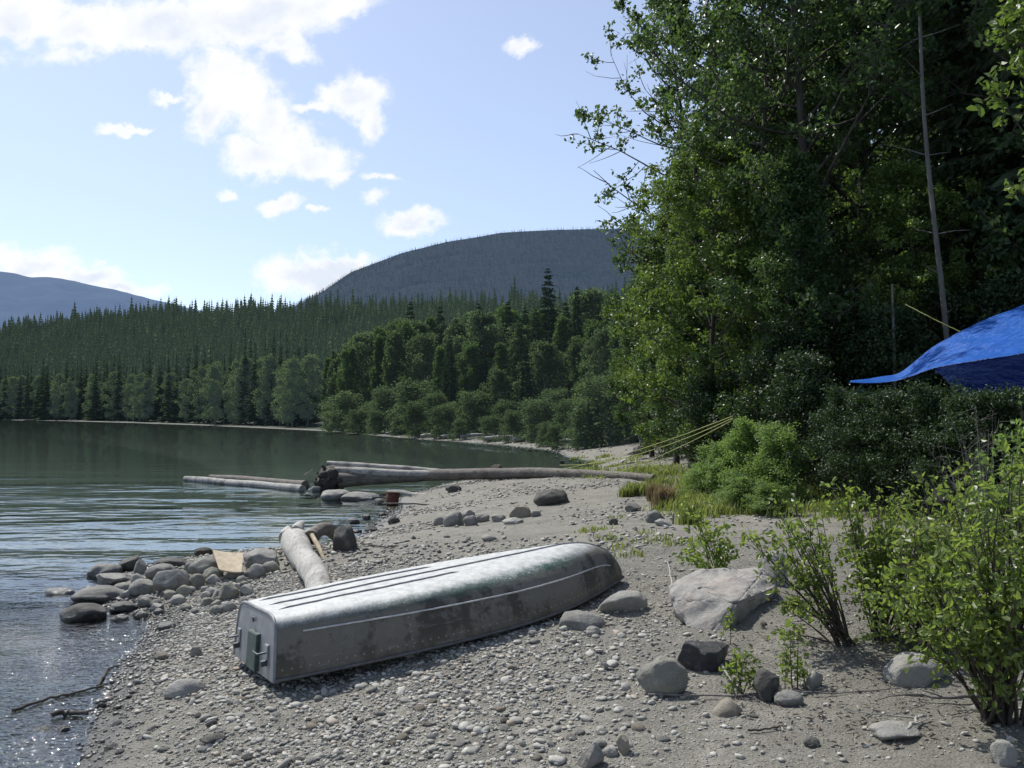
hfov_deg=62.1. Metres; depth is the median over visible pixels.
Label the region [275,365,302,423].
broadleaf tree
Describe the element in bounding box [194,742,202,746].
pebble
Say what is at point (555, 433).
waterside shrub
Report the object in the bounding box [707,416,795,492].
shrub
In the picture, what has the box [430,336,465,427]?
conifer
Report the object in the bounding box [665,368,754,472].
shrub
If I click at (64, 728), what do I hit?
rock
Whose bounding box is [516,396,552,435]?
waterside shrub
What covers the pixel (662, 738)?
pebble
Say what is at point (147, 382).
broadleaf tree
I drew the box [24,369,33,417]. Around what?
conifer
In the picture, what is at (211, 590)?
cobble
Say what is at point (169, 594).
cobble
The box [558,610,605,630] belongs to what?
rock
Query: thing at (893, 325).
snag
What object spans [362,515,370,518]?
rock
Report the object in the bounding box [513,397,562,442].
waterside shrub
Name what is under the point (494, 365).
broadleaf tree
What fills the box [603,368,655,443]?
waterside shrub
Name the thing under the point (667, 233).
alder tree
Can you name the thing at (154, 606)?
cobble
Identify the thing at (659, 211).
cottonwood tree
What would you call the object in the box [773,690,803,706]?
rock
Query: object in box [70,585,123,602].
boulder
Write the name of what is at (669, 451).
rope
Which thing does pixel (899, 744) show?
leaf litter
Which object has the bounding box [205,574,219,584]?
cobble
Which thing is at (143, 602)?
cobble
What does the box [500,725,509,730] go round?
pebble
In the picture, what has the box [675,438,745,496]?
shrub
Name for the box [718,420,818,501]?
shrub
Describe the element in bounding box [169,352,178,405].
conifer
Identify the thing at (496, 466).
rock
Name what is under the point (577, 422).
waterside shrub
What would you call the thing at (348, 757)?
pebble
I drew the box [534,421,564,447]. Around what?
waterside shrub
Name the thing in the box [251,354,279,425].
broadleaf tree
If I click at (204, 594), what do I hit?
cobble
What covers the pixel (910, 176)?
alder tree
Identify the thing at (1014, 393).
shrub
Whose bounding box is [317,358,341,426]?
broadleaf tree
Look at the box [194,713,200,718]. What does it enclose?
pebble
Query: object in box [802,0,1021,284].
cottonwood tree
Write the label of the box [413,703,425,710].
pebble
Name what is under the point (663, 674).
boulder
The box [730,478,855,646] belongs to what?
foreground shrub
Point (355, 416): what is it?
waterside shrub
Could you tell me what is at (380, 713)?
pebble
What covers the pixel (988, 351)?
tarp
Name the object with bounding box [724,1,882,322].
cottonwood tree
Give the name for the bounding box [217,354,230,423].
conifer
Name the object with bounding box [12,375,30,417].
broadleaf tree
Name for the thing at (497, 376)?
broadleaf tree
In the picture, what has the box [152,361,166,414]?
conifer
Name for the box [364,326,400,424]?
broadleaf tree
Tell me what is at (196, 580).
cobble
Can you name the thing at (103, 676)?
stick
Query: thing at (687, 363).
cottonwood tree
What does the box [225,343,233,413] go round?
conifer
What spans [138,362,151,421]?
conifer
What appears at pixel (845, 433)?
shrub
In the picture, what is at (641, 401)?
shrub
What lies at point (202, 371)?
broadleaf tree
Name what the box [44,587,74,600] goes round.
rock
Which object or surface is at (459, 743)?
pebble
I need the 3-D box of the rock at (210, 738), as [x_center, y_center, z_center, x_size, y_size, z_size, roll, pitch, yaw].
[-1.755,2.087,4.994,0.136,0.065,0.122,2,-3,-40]
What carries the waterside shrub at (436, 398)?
on the ground at (550, 525)
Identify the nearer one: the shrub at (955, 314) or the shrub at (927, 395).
the shrub at (927, 395)
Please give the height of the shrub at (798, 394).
2.687 m
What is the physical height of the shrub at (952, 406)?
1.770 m
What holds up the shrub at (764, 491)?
on the ground at (550, 525)
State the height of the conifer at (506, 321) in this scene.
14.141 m
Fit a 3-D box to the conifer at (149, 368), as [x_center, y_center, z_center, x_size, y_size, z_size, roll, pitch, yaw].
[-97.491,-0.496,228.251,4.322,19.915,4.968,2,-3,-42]
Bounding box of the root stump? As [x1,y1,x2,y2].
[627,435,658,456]
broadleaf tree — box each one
[0,378,15,414]
[2,376,24,418]
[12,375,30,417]
[28,375,40,412]
[40,381,53,413]
[46,386,60,419]
[49,373,66,419]
[59,380,80,419]
[64,387,78,417]
[81,387,92,416]
[84,373,102,405]
[85,378,104,415]
[99,371,125,420]
[118,383,134,420]
[121,373,137,420]
[125,372,148,421]
[129,381,153,420]
[133,381,152,417]
[137,377,158,421]
[158,372,177,415]
[168,382,185,421]
[174,378,194,422]
[188,365,210,423]
[192,364,209,422]
[197,361,231,423]
[198,364,228,424]
[198,367,223,423]
[222,376,240,424]
[224,365,252,424]
[224,370,237,414]
[226,374,234,421]
[226,376,245,423]
[228,355,257,422]
[246,359,262,409]
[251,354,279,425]
[254,366,275,424]
[270,359,306,426]
[270,381,286,425]
[274,355,308,426]
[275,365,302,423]
[292,354,324,425]
[316,356,337,422]
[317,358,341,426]
[322,346,366,422]
[329,331,385,408]
[329,350,341,389]
[339,340,359,391]
[362,334,386,413]
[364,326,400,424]
[371,327,410,425]
[376,319,418,423]
[381,317,406,331]
[386,318,435,379]
[403,332,447,421]
[424,315,437,378]
[426,345,446,404]
[433,323,460,375]
[440,316,466,388]
[445,308,512,406]
[455,340,486,429]
[457,311,471,340]
[479,367,512,427]
[482,362,512,410]
[485,341,511,429]
[490,303,525,358]
[505,322,545,355]
[506,334,531,380]
[510,340,576,400]
[516,352,542,415]
[527,308,550,331]
[545,314,572,398]
[548,306,572,336]
[556,286,608,338]
[561,337,588,404]
[567,318,606,403]
[575,325,612,426]
[598,310,627,416]
[601,289,621,327]
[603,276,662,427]
[612,290,652,431]
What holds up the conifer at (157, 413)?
on the ground at (550, 525)
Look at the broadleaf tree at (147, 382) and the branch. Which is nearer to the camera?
the branch
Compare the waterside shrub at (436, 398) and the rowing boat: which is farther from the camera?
the waterside shrub at (436, 398)
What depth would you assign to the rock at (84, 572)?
11.27 m
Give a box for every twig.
[738,688,766,705]
[791,641,874,666]
[950,705,972,715]
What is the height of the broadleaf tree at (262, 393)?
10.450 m
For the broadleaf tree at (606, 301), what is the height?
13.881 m
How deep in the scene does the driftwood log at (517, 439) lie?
57.75 m
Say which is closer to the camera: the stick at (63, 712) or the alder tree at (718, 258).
the stick at (63, 712)
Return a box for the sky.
[0,0,939,311]
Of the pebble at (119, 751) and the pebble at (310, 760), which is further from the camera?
the pebble at (119, 751)
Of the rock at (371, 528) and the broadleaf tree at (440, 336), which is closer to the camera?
the rock at (371, 528)
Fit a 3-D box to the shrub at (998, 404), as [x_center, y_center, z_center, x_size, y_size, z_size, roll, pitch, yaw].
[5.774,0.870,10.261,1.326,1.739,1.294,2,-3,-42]
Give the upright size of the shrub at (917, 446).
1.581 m
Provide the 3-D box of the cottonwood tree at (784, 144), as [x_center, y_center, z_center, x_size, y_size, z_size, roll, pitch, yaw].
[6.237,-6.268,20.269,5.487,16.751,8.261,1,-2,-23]
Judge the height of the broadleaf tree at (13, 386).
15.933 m
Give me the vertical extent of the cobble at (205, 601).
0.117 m
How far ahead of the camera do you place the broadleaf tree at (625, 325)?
57.74 m
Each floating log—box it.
[183,476,305,491]
[208,474,308,489]
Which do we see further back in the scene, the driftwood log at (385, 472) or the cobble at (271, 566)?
the driftwood log at (385, 472)
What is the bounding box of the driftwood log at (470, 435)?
[460,433,490,438]
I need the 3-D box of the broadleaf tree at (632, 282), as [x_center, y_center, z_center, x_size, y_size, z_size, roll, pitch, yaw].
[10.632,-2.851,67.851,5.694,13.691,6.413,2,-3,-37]
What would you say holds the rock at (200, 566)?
on the ground at (550, 525)
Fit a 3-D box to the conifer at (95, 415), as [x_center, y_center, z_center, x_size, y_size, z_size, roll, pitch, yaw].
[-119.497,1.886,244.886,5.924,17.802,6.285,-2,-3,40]
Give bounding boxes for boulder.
[59,603,106,625]
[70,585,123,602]
[153,569,189,591]
[321,489,349,499]
[332,525,357,550]
[339,491,380,499]
[533,489,568,505]
[636,655,687,696]
[669,567,776,630]
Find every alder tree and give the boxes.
[599,204,736,464]
[603,262,666,456]
[608,139,834,458]
[630,228,755,468]
[685,145,889,477]
[796,157,1003,391]
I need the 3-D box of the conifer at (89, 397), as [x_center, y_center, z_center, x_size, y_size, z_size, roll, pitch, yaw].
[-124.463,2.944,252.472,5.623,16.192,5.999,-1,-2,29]
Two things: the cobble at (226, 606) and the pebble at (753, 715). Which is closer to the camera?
the pebble at (753, 715)
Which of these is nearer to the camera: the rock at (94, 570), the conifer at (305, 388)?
the rock at (94, 570)
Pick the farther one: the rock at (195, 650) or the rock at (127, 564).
the rock at (127, 564)
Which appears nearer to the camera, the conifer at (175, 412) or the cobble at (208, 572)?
the cobble at (208, 572)
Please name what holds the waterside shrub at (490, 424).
on the ground at (550, 525)
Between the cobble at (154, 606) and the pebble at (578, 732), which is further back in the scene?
the cobble at (154, 606)
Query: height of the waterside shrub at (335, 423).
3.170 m
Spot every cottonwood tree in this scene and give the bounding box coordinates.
[618,2,839,420]
[620,0,958,474]
[625,176,685,326]
[630,163,690,368]
[644,0,927,421]
[679,69,813,408]
[691,0,1017,445]
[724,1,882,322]
[749,0,1000,388]
[787,11,908,218]
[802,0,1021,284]
[891,0,1023,293]
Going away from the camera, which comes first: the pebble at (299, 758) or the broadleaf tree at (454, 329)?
the pebble at (299, 758)
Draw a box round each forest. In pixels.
[0,274,630,415]
[291,226,785,311]
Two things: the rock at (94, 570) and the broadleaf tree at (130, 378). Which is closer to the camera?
the rock at (94, 570)
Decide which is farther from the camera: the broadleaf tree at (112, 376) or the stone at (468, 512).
the broadleaf tree at (112, 376)
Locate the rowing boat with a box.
[226,542,624,683]
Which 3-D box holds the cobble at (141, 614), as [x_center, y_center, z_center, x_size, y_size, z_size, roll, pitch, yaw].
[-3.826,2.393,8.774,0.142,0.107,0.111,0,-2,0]
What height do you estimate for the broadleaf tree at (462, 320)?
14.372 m
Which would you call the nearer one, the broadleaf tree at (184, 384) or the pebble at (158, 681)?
the pebble at (158, 681)
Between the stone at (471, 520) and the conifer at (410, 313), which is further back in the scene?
the conifer at (410, 313)
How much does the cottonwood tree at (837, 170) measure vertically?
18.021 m
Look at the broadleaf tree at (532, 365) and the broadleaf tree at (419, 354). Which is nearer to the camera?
the broadleaf tree at (532, 365)
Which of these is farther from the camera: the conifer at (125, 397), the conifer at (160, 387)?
the conifer at (125, 397)
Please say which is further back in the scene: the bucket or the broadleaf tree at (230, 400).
the broadleaf tree at (230, 400)
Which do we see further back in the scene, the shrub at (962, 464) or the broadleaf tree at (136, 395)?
the broadleaf tree at (136, 395)
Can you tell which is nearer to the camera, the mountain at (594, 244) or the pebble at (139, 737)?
the pebble at (139, 737)
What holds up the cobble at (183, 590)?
on the ground at (550, 525)
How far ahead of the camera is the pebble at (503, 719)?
4.78 m
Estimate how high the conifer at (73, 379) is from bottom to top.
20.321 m
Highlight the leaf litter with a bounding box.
[719,597,998,746]
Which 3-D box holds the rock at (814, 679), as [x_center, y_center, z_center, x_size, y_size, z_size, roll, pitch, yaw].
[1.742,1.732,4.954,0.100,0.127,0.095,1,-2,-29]
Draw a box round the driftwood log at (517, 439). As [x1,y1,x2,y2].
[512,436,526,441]
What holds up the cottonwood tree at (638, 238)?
on the ground at (550, 525)
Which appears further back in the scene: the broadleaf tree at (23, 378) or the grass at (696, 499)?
the broadleaf tree at (23, 378)
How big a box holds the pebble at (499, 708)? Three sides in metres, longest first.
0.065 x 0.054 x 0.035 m
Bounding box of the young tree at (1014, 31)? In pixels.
[966,0,1023,204]
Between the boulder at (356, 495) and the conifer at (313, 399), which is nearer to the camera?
the boulder at (356, 495)
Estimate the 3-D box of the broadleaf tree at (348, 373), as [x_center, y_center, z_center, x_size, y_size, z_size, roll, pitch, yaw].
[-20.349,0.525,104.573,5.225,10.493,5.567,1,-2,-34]
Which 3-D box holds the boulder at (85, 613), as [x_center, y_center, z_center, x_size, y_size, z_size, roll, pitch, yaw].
[-4.429,2.380,8.767,0.392,0.233,0.423,2,-3,-41]
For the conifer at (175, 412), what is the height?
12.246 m
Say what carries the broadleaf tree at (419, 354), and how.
on the ground at (550, 525)
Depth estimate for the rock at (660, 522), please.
11.23 m
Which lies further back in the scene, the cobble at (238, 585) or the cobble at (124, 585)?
the cobble at (124, 585)
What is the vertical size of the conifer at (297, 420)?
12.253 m
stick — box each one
[11,683,107,711]
[50,709,88,717]
[96,665,118,685]
[360,542,397,547]
[382,503,429,504]
[648,680,900,697]
[720,664,742,690]
[747,725,779,730]
[843,708,930,728]
[876,690,1016,700]
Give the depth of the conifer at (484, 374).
86.34 m
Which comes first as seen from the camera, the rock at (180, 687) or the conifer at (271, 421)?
the rock at (180, 687)
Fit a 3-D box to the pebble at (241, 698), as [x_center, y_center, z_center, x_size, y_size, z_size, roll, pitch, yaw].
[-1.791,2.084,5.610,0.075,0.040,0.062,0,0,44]
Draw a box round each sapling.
[672,494,740,568]
[719,646,762,699]
[720,607,735,644]
[775,623,810,692]
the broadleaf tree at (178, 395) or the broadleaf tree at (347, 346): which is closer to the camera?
the broadleaf tree at (347, 346)
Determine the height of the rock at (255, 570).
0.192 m
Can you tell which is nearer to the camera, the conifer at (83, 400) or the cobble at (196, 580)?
the cobble at (196, 580)
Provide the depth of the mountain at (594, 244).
2031.84 m
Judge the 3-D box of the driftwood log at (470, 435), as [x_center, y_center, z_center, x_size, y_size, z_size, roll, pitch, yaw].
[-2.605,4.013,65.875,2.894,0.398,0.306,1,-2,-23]
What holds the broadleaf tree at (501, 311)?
on the ground at (550, 525)
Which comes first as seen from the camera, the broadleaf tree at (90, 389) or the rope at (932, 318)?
the rope at (932, 318)
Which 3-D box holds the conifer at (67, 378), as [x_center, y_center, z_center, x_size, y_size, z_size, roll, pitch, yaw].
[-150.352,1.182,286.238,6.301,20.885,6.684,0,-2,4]
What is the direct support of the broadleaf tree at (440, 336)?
on the ground at (550, 525)
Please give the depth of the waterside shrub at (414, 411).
73.63 m
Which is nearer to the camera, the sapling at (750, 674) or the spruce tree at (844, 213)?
the sapling at (750, 674)
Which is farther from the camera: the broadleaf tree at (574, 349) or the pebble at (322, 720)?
the broadleaf tree at (574, 349)
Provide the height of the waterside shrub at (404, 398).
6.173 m
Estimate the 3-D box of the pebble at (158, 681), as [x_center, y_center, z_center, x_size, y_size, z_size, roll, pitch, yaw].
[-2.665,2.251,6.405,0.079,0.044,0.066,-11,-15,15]
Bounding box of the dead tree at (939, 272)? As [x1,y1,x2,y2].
[884,5,963,390]
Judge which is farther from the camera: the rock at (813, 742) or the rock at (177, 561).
the rock at (177, 561)
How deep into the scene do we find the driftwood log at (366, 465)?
24.17 m
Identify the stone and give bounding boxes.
[433,517,443,525]
[462,509,474,518]
[463,515,477,525]
[476,514,489,522]
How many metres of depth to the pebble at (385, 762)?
4.38 m
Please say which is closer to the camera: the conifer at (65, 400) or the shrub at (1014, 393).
the shrub at (1014, 393)
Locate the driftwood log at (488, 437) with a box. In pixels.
[484,435,519,440]
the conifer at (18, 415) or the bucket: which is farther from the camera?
the conifer at (18, 415)
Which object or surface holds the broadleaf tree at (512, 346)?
on the ground at (550, 525)
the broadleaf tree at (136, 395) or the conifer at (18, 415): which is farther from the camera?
the conifer at (18, 415)
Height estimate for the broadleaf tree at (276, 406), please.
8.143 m
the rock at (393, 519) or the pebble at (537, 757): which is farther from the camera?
the rock at (393, 519)
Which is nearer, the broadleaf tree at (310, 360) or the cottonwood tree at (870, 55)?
the cottonwood tree at (870, 55)
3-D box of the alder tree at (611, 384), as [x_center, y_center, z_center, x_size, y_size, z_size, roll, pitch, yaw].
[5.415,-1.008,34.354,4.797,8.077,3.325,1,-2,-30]
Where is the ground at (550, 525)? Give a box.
[0,325,1023,767]
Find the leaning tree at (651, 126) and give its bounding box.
[556,0,753,463]
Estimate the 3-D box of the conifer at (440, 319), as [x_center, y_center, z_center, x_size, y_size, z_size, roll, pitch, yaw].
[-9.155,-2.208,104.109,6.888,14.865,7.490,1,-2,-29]
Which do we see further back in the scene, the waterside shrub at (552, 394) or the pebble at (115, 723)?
the waterside shrub at (552, 394)
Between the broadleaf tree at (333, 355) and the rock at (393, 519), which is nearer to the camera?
the rock at (393, 519)
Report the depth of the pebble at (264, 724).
5.10 m
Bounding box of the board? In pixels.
[213,550,242,572]
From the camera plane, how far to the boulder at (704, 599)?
6.42 m
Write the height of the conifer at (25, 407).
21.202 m
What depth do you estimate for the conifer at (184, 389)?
203.70 m
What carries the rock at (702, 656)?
on the ground at (550, 525)
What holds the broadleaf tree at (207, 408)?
on the ground at (550, 525)
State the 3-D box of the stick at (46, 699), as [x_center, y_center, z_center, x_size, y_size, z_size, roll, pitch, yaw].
[-3.340,2.310,6.294,0.064,0.032,0.713,-1,-2,34]
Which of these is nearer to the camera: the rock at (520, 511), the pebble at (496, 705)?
the pebble at (496, 705)
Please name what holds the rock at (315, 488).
in the water
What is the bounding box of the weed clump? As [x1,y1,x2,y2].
[639,478,679,508]
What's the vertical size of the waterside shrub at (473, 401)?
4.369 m
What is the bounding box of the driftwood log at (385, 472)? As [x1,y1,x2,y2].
[335,467,429,476]
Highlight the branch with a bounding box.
[388,490,423,495]
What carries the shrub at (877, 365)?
on the ground at (550, 525)
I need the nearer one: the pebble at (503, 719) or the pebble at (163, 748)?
the pebble at (503, 719)
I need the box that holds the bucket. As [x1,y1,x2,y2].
[386,491,399,502]
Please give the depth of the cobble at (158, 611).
8.80 m
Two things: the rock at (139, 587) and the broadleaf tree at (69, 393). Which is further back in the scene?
the broadleaf tree at (69, 393)
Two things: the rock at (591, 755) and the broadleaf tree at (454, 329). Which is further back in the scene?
the broadleaf tree at (454, 329)
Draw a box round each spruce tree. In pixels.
[791,0,880,294]
[831,43,939,387]
[853,0,1023,453]
[918,0,1023,329]
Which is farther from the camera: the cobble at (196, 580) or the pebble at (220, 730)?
the cobble at (196, 580)
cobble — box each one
[109,614,128,623]
[114,582,129,589]
[120,590,130,597]
[131,573,143,578]
[133,559,146,574]
[134,610,148,618]
[138,597,151,607]
[143,594,154,599]
[149,599,161,606]
[149,603,163,611]
[153,608,164,614]
[165,591,175,598]
[169,594,185,604]
[175,585,191,596]
[179,603,191,610]
[184,562,192,572]
[189,574,204,587]
[191,608,198,613]
[200,591,210,597]
[200,597,213,605]
[201,586,208,591]
[202,567,223,579]
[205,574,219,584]
[206,587,217,595]
[209,605,222,614]
[210,600,221,606]
[212,590,218,597]
[221,601,236,611]
[226,573,239,578]
[233,583,240,589]
[237,575,247,582]
[237,597,247,604]
[239,584,253,594]
[263,561,279,571]
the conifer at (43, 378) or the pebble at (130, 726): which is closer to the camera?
the pebble at (130, 726)
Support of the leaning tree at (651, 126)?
on the ground at (550, 525)
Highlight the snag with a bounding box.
[891,284,896,392]
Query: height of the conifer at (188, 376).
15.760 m
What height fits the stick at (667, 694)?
0.117 m
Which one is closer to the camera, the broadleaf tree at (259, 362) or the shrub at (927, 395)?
the shrub at (927, 395)
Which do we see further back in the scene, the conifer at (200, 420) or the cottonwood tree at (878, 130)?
the conifer at (200, 420)
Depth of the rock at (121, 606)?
9.00 m
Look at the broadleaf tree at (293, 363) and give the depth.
125.21 m
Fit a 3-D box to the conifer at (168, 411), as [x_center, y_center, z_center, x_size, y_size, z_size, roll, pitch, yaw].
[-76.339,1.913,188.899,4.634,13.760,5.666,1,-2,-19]
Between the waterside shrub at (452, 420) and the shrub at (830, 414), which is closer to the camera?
the shrub at (830, 414)
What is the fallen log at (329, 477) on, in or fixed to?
on the ground at (550, 525)
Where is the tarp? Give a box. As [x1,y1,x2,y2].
[850,305,1023,404]
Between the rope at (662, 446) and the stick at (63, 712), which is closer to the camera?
the stick at (63, 712)
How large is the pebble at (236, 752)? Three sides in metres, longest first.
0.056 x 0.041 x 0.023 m
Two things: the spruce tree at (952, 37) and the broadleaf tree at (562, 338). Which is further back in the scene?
the broadleaf tree at (562, 338)
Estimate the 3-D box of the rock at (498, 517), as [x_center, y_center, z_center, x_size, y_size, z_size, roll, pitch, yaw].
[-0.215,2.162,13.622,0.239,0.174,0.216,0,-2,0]
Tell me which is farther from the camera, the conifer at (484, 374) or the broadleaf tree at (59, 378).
the broadleaf tree at (59, 378)
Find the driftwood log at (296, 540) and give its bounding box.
[278,520,337,588]
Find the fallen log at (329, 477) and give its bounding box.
[314,464,656,490]
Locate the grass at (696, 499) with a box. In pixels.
[568,453,1017,561]
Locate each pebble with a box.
[109,743,117,748]
[111,720,121,726]
[114,748,124,754]
[125,723,133,728]
[136,733,146,740]
[153,680,163,684]
[158,746,169,751]
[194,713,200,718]
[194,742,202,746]
[197,746,208,751]
[216,729,224,732]
[227,759,239,765]
[232,751,241,754]
[236,696,245,700]
[241,753,253,760]
[244,704,254,708]
[260,722,268,726]
[270,750,277,754]
[272,711,280,716]
[275,747,283,752]
[292,756,304,762]
[305,757,316,764]
[306,722,317,729]
[317,717,326,722]
[344,754,352,760]
[356,719,363,725]
[373,711,385,715]
[382,760,389,764]
[394,732,408,740]
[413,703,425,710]
[427,698,436,703]
[452,694,462,699]
[453,740,465,746]
[492,703,502,709]
[495,706,504,711]
[500,717,508,722]
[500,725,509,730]
[507,665,517,669]
[531,754,541,760]
[566,733,576,740]
[574,729,584,735]
[597,728,607,734]
[631,722,645,731]
[656,735,669,741]
[747,713,758,717]
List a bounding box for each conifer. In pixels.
[0,370,13,418]
[10,373,24,418]
[20,359,24,417]
[21,363,32,419]
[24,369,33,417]
[30,387,40,419]
[34,361,49,419]
[35,363,53,419]
[52,368,60,418]
[55,360,68,417]
[55,362,72,419]
[68,366,76,418]
[74,355,84,417]
[75,366,81,406]
[77,368,88,418]
[81,371,96,419]
[83,364,103,420]
[99,363,111,420]
[100,361,111,418]
[109,351,125,420]
[110,350,115,417]
[119,368,129,420]
[129,370,137,420]
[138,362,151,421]
[147,352,154,404]
[150,366,165,420]
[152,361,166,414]
[154,367,164,410]
[157,367,174,422]
[160,350,172,419]
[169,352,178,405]
[169,374,183,422]
[178,370,187,419]
[180,358,191,420]
[183,357,189,406]
[184,348,199,415]
[185,339,198,422]
[191,362,207,422]
[200,348,208,394]
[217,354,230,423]
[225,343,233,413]
[233,328,250,424]
[242,342,264,424]
[248,335,254,368]
[261,345,279,424]
[271,330,277,371]
[275,327,283,424]
[278,334,291,424]
[285,353,307,425]
[288,350,310,424]
[303,334,308,408]
[303,370,323,422]
[318,356,329,405]
[388,302,415,422]
[425,306,453,383]
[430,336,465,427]
[455,303,494,410]
[472,351,490,427]
[497,302,513,346]
[498,319,532,429]
[508,338,536,429]
[518,309,553,395]
[519,307,530,345]
[527,268,561,381]
[554,302,574,424]
[569,287,584,362]
[579,307,608,427]
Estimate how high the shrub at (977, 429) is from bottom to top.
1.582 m
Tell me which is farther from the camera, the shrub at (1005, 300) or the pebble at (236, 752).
the shrub at (1005, 300)
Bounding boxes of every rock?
[25,725,53,741]
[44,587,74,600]
[55,725,71,733]
[80,571,87,576]
[86,563,122,579]
[96,573,131,585]
[108,601,138,612]
[118,555,141,571]
[128,578,156,596]
[145,563,175,579]
[153,557,187,566]
[154,651,169,659]
[157,621,175,629]
[163,678,205,698]
[188,556,217,574]
[190,646,201,656]
[194,547,212,556]
[201,733,226,744]
[218,582,239,599]
[244,548,277,568]
[246,563,265,578]
[309,486,320,490]
[345,518,359,525]
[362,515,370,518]
[364,526,377,531]
[374,498,383,502]
[388,516,399,524]
[443,511,463,526]
[445,484,461,492]
[481,535,496,540]
[491,464,501,467]
[491,514,505,521]
[503,517,523,523]
[509,505,530,517]
[531,510,540,516]
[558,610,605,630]
[577,742,603,767]
[586,626,600,635]
[598,590,647,611]
[603,745,617,756]
[609,518,617,524]
[616,734,629,754]
[625,502,641,511]
[645,510,664,522]
[654,519,669,525]
[677,640,728,672]
[712,698,741,716]
[753,669,779,702]
[762,551,787,585]
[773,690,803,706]
[801,671,822,688]
[802,736,819,747]
[868,720,920,740]
[883,652,945,687]
[990,739,1017,766]
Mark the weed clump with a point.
(657, 492)
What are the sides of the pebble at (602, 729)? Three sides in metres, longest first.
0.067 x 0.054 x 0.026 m
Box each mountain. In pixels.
[0,271,202,329]
[294,229,667,310]
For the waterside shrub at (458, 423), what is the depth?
65.75 m
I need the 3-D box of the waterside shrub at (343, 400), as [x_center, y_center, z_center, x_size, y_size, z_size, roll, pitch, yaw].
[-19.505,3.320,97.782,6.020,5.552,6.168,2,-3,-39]
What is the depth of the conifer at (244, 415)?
148.93 m
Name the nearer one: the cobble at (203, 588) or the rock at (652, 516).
the cobble at (203, 588)
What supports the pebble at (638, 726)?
on the ground at (550, 525)
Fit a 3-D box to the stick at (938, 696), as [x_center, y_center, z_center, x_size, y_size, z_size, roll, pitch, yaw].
[2.285,1.644,4.511,0.793,0.088,0.210,0,-2,0]
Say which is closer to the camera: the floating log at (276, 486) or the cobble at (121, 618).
the cobble at (121, 618)
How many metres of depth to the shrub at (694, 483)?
15.09 m
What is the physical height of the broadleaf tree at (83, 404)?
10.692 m
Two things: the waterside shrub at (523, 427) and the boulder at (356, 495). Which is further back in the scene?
the waterside shrub at (523, 427)
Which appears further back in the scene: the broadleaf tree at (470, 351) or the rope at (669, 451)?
the broadleaf tree at (470, 351)
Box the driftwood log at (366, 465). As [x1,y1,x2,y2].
[326,461,435,469]
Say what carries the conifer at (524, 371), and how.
on the ground at (550, 525)
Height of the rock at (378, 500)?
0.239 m
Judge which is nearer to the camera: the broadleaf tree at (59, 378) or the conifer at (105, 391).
the conifer at (105, 391)
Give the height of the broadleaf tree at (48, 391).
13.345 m
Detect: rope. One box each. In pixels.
[558,416,732,469]
[577,418,732,464]
[598,421,730,478]
[905,304,959,331]
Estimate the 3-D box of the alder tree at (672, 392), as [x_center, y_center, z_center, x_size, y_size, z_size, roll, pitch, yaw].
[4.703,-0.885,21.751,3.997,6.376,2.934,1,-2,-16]
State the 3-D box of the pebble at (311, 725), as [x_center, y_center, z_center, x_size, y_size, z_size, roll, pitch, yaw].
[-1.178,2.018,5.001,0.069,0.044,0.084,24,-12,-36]
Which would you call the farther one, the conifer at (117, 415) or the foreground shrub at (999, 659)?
the conifer at (117, 415)
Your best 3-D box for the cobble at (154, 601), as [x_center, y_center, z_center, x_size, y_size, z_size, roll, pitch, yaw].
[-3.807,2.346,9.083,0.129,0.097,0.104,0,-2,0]
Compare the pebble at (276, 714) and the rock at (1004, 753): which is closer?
the rock at (1004, 753)
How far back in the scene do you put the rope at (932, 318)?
13.63 m
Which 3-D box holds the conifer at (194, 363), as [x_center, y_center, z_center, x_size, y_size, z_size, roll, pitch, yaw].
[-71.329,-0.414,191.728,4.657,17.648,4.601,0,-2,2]
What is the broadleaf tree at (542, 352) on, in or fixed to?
on the ground at (550, 525)
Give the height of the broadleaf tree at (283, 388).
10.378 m
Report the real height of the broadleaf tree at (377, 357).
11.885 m
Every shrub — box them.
[315,390,365,431]
[325,410,341,431]
[341,408,369,433]
[351,401,389,430]
[357,384,403,434]
[361,409,387,434]
[381,376,441,435]
[389,416,408,435]
[395,399,429,437]
[419,390,449,433]
[421,403,464,438]
[431,401,471,433]
[446,417,468,440]
[447,388,496,432]
[475,415,505,441]
[487,398,522,434]
[489,408,525,443]
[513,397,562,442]
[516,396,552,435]
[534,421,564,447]
[535,386,571,428]
[542,422,565,449]
[548,396,593,438]
[558,371,643,449]
[560,408,612,450]
[563,396,607,442]
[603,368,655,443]
[622,351,673,449]
[643,334,706,459]
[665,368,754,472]
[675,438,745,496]
[680,462,712,492]
[681,317,758,435]
[701,312,838,484]
[702,475,760,511]
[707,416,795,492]
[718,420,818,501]
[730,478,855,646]
[738,480,809,515]
[751,343,866,488]
[782,381,873,500]
[792,304,905,461]
[812,385,915,510]
[819,476,967,642]
[830,294,948,453]
[837,382,929,506]
[846,476,1016,655]
[852,419,907,504]
[859,420,1023,726]
[861,377,970,515]
[875,277,1012,452]
[897,399,976,512]
[901,384,1020,521]
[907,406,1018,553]
[925,270,1023,417]
[939,384,1023,512]
[940,408,1021,515]
[963,387,1023,570]
[980,382,1023,514]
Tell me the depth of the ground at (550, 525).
5.80 m
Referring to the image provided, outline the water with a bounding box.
[0,420,597,767]
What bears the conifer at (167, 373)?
on the ground at (550, 525)

